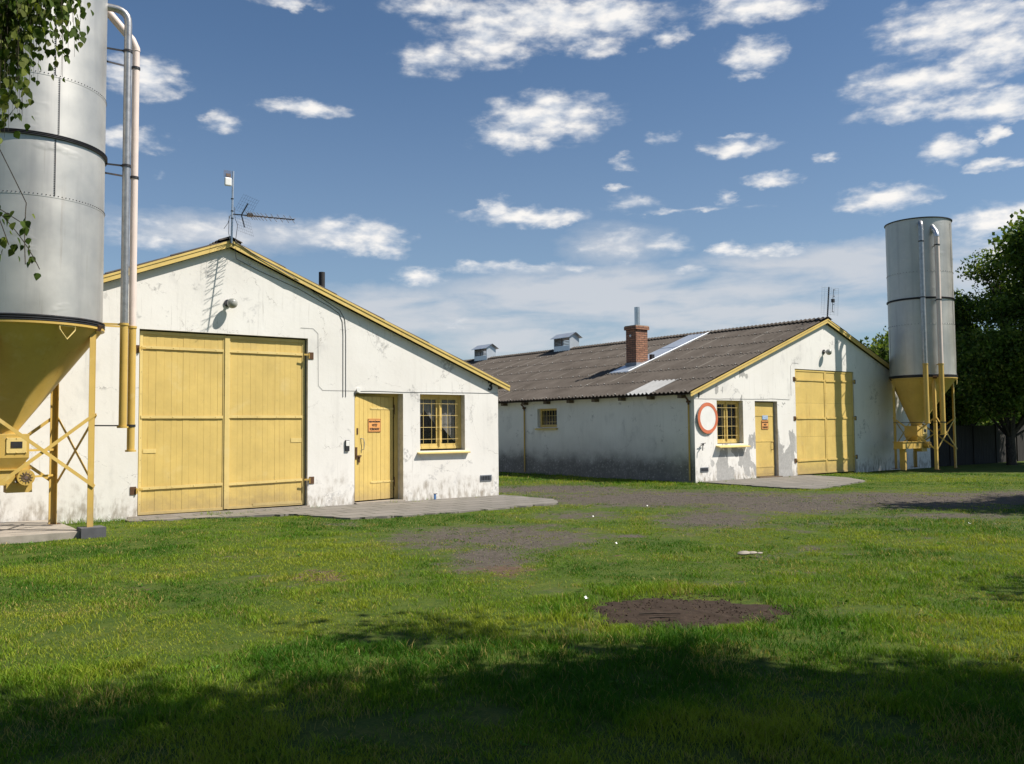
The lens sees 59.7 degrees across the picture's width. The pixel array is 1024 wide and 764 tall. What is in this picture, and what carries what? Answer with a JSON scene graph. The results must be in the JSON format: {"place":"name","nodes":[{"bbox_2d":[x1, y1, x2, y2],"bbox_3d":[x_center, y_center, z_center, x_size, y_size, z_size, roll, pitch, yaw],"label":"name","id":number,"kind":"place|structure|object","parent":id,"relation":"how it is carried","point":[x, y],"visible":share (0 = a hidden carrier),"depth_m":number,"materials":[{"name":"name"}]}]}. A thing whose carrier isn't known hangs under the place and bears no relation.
{"place":"outdoors","nodes":[
{"label":"outdoors","id":0,"kind":"place"},
{"bbox_2d":[0,461,1023,763],"bbox_3d":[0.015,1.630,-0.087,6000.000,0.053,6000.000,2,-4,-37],"label":"ground","id":1,"kind":"structure","parent":0,"point":[370,725],"depth_m":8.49,"materials":[{"name":"green plant"}]},
{"bbox_2d":[0,520,79,543],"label":"concrete pad","id":2,"kind":"object","parent":1,"relation":"on","point":[26,531],"visible":0.78,"depth_m":13.85,"materials":[{"name":"grey concrete"}]},
{"bbox_2d":[0,0,139,526],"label":"feed silo","id":3,"kind":"object","parent":2,"relation":"on","point":[52,327],"visible":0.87,"depth_m":13.80,"materials":[{"name":"metal"}]},
{"bbox_2d":[0,0,93,280],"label":"birch tree","id":4,"kind":"object","parent":1,"relation":"on","point":[16,16],"visible":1,"depth_m":4.81,"materials":[{"name":"green plant"}]},
{"bbox_2d":[77,525,105,538],"bbox_3d":[-6.604,2.381,14.009,0.360,0.210,0.340,2,-4,-37],"label":"concrete footing","id":5,"kind":"object","parent":1,"relation":"on","point":[98,531],"visible":0.64,"depth_m":13.88,"materials":[{"name":"grey concrete"}]},
{"bbox_2d":[0,236,510,523],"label":"barn","id":6,"kind":"structure","parent":1,"relation":"on","point":[238,409],"depth_m":18.39,"materials":[{"name":"white paint"}]},
{"bbox_2d":[224,298,237,307],"bbox_3d":[-5.641,-1.579,17.960,0.210,0.210,0.290,2,-4,-37],"label":"wall lamp","id":7,"kind":"object","parent":6,"relation":"attached to","point":[231,303],"visible":1,"depth_m":17.86,"materials":[{"name":"glass"}]},
{"bbox_2d":[224,170,294,243],"bbox_3d":[-5.032,-3.551,17.886,1.508,1.482,0.543,-1,-3,16],"label":"mast antenna","id":8,"kind":"object","parent":6,"relation":"attached to","point":[228,181],"visible":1,"depth_m":17.99,"materials":[{"name":"metal"}]},
{"bbox_2d":[233,243,342,329],"bbox_3d":[-4.695,-1.243,18.813,2.516,3.083,0.117,2,-4,-40],"label":"cable","id":9,"kind":"object","parent":6,"relation":"attached to","point":[290,285],"visible":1,"depth_m":18.89,"materials":[{"name":"black rubber"}]},
{"bbox_2d":[235,241,345,396],"bbox_3d":[-4.602,-1.261,18.787,2.538,3.115,0.093,2,-4,-41],"label":"cable","id":10,"kind":"object","parent":6,"relation":"attached to","point":[320,297],"visible":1,"depth_m":19.36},
{"bbox_2d":[345,440,349,450],"bbox_3d":[-3.594,1.388,19.487,0.095,0.240,0.044,2,-4,-37],"label":"light switch","id":11,"kind":"object","parent":6,"relation":"attached to","point":[347,445],"visible":1,"depth_m":19.47,"materials":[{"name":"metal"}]},
{"bbox_2d":[354,396,394,500],"bbox_3d":[-3.057,1.485,20.078,0.117,2.300,1.156,-3,-4,42],"label":"door","id":12,"kind":"structure","parent":6,"relation":"in","point":[373,451],"depth_m":20.04,"materials":[{"name":"yellow paint"}]},
{"bbox_2d":[368,419,380,431],"bbox_3d":[-3.093,0.975,20.078,0.009,0.300,0.360,-3,-4,42],"label":"warning sign","id":13,"kind":"object","parent":12,"relation":"attached to","point":[374,425],"visible":1,"depth_m":20.08,"materials":[{"name":"orange metal"}]},
{"bbox_2d":[420,394,460,450],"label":"window","id":14,"kind":"structure","parent":6,"relation":"in","point":[440,415],"depth_m":21.40,"materials":[{"name":"yellow paint"}]},
{"bbox_2d":[125,495,557,521],"bbox_3d":[-2.818,2.633,18.125,8.928,0.076,3.090,2,-4,-37],"label":"concrete apron","id":15,"kind":"object","parent":1,"relation":"on","point":[416,508],"visible":0.79,"depth_m":18.23,"materials":[{"name":"grey concrete"}]},
{"bbox_2d":[28,514,1019,763],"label":"weeds","id":16,"kind":"object","parent":1,"relation":"on","point":[521,743],"visible":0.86,"depth_m":6.62,"materials":[{"name":"green plant"}]},
{"bbox_2d":[300,484,1023,594],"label":"gravel stones","id":17,"kind":"object","parent":1,"relation":"on","point":[688,513],"visible":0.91,"depth_m":18.46,"materials":[{"name":"grey gravel"}]},
{"bbox_2d":[593,598,794,628],"bbox_3d":[1.491,2.047,7.918,2.287,0.096,1.897,2,-4,-37],"label":"soil patch","id":18,"kind":"object","parent":1,"relation":"on","point":[685,616],"visible":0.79,"depth_m":7.80,"materials":[{"name":"brown soil"}]},
{"bbox_2d":[639,612,680,613],"bbox_3d":[1.263,1.979,7.632,0.356,0.018,0.014,-1,-3,1],"label":"twig","id":19,"kind":"object","parent":18,"relation":"on","point":[659,613],"visible":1,"depth_m":7.63,"materials":[{"name":"wood"}]},
{"bbox_2d":[649,616,675,618],"bbox_3d":[1.264,1.974,7.482,0.229,0.019,0.015,-1,-3,2],"label":"twig","id":20,"kind":"object","parent":18,"relation":"on","point":[661,617],"visible":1,"depth_m":7.48,"materials":[{"name":"wood"}]},
{"bbox_2d":[569,593,799,629],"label":"soil clods","id":21,"kind":"object","parent":18,"relation":"on","point":[740,612],"visible":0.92,"depth_m":7.96,"materials":[{"name":"brown soil"}]},
{"bbox_2d":[464,307,930,482],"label":"barn","id":22,"kind":"structure","parent":1,"relation":"on","point":[630,405],"depth_m":30.64,"materials":[{"name":"paint"}]},
{"bbox_2d":[540,408,556,426],"bbox_3d":[1.567,1.309,32.426,0.557,1.080,1.500,2,-4,-37],"label":"window","id":23,"kind":"structure","parent":22,"relation":"in","point":[551,414],"depth_m":32.72,"materials":[{"name":"yellow paint"}]},
{"bbox_2d":[697,402,717,433],"bbox_3d":[5.912,1.090,26.968,0.950,0.950,0.033,2,-4,-39],"label":"round road sign","id":24,"kind":"object","parent":22,"relation":"attached to","point":[707,417],"visible":1,"depth_m":26.94,"materials":[{"name":"white metal"}]},
{"bbox_2d":[717,400,739,443],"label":"window","id":25,"kind":"structure","parent":22,"relation":"in","point":[727,426],"depth_m":28.13,"materials":[{"name":"yellow paint"}]},
{"bbox_2d":[755,402,774,475],"bbox_3d":[8.128,1.842,28.764,1.060,2.364,0.117,2,-4,-37],"label":"door","id":26,"kind":"structure","parent":22,"relation":"in","point":[765,462],"depth_m":28.78,"materials":[{"name":"yellow paint"}]},
{"bbox_2d":[761,420,768,428],"bbox_3d":[8.172,1.379,28.826,0.350,0.290,0.009,2,-4,-38],"label":"warning sign","id":27,"kind":"object","parent":26,"relation":"attached to","point":[764,424],"visible":1,"depth_m":28.81,"materials":[{"name":"orange metal"}]},
{"bbox_2d":[822,349,831,354],"bbox_3d":[10.860,-1.028,30.710,0.210,0.210,0.290,2,-4,-37],"label":"wall lamp","id":28,"kind":"object","parent":22,"relation":"attached to","point":[828,351],"visible":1,"depth_m":30.62,"materials":[{"name":"glass"}]},
{"bbox_2d":[821,287,838,324],"bbox_3d":[11.068,-2.634,30.966,1.125,1.356,0.174,2,-4,-37],"label":"mast antenna","id":29,"kind":"object","parent":22,"relation":"attached to","point":[832,301],"visible":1,"depth_m":30.95,"materials":[{"name":"metal"}]},
{"bbox_2d":[737,551,761,555],"bbox_3d":[2.986,2.153,11.243,0.334,0.056,0.154,0,-3,-13],"label":"stone","id":30,"kind":"object","parent":1,"relation":"on","point":[742,553],"visible":1,"depth_m":11.19,"materials":[{"name":"stone"}]},
{"bbox_2d":[698,475,864,489],"bbox_3d":[8.783,2.973,26.466,5.925,0.076,4.118,2,-4,-37],"label":"concrete apron","id":31,"kind":"object","parent":1,"relation":"on","point":[801,481],"visible":0.74,"depth_m":26.04,"materials":[{"name":"grey concrete"}]},
{"bbox_2d":[860,332,888,362],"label":"tree","id":32,"kind":"object","parent":1,"relation":"on","point":[882,351],"visible":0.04,"depth_m":40.82,"materials":[{"name":"green plant"}]},
{"bbox_2d":[884,216,957,469],"bbox_3d":[14.658,-1.376,32.151,2.796,9.000,2.345,2,-4,-37],"label":"feed silo","id":33,"kind":"object","parent":1,"relation":"on","point":[923,377],"visible":1,"depth_m":31.52,"materials":[{"name":"metal"}]},
{"bbox_2d":[869,319,1021,425],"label":"tree","id":34,"kind":"object","parent":1,"relation":"on","point":[960,416],"visible":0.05,"depth_m":41.65,"materials":[{"name":"green plant"}]},
{"bbox_2d":[930,424,1023,466],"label":"fence","id":35,"kind":"object","parent":1,"relation":"on","point":[981,444],"visible":0.59,"depth_m":37.55,"materials":[{"name":"grey metal"}]},
{"bbox_2d":[945,243,1023,464],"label":"tree","id":36,"kind":"object","parent":1,"relation":"on","point":[990,372],"visible":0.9,"depth_m":35.88,"materials":[{"name":"green plant"}]},
{"bbox_2d":[976,410,1023,424],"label":"distant shrubs","id":37,"kind":"object","parent":1,"relation":"on","point":[1017,418],"visible":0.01,"depth_m":78.80,"materials":[{"name":"green plant"}]},
{"bbox_2d":[984,209,1023,327],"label":"tree","id":38,"kind":"object","parent":1,"relation":"on","point":[1013,247],"visible":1,"depth_m":36.27,"materials":[{"name":"green plant"}]},
{"bbox_2d":[104,0,1023,359],"label":"sky","id":39,"kind":"structure","parent":0,"point":[514,176],"materials":[{"name":"blue"}]}
]}

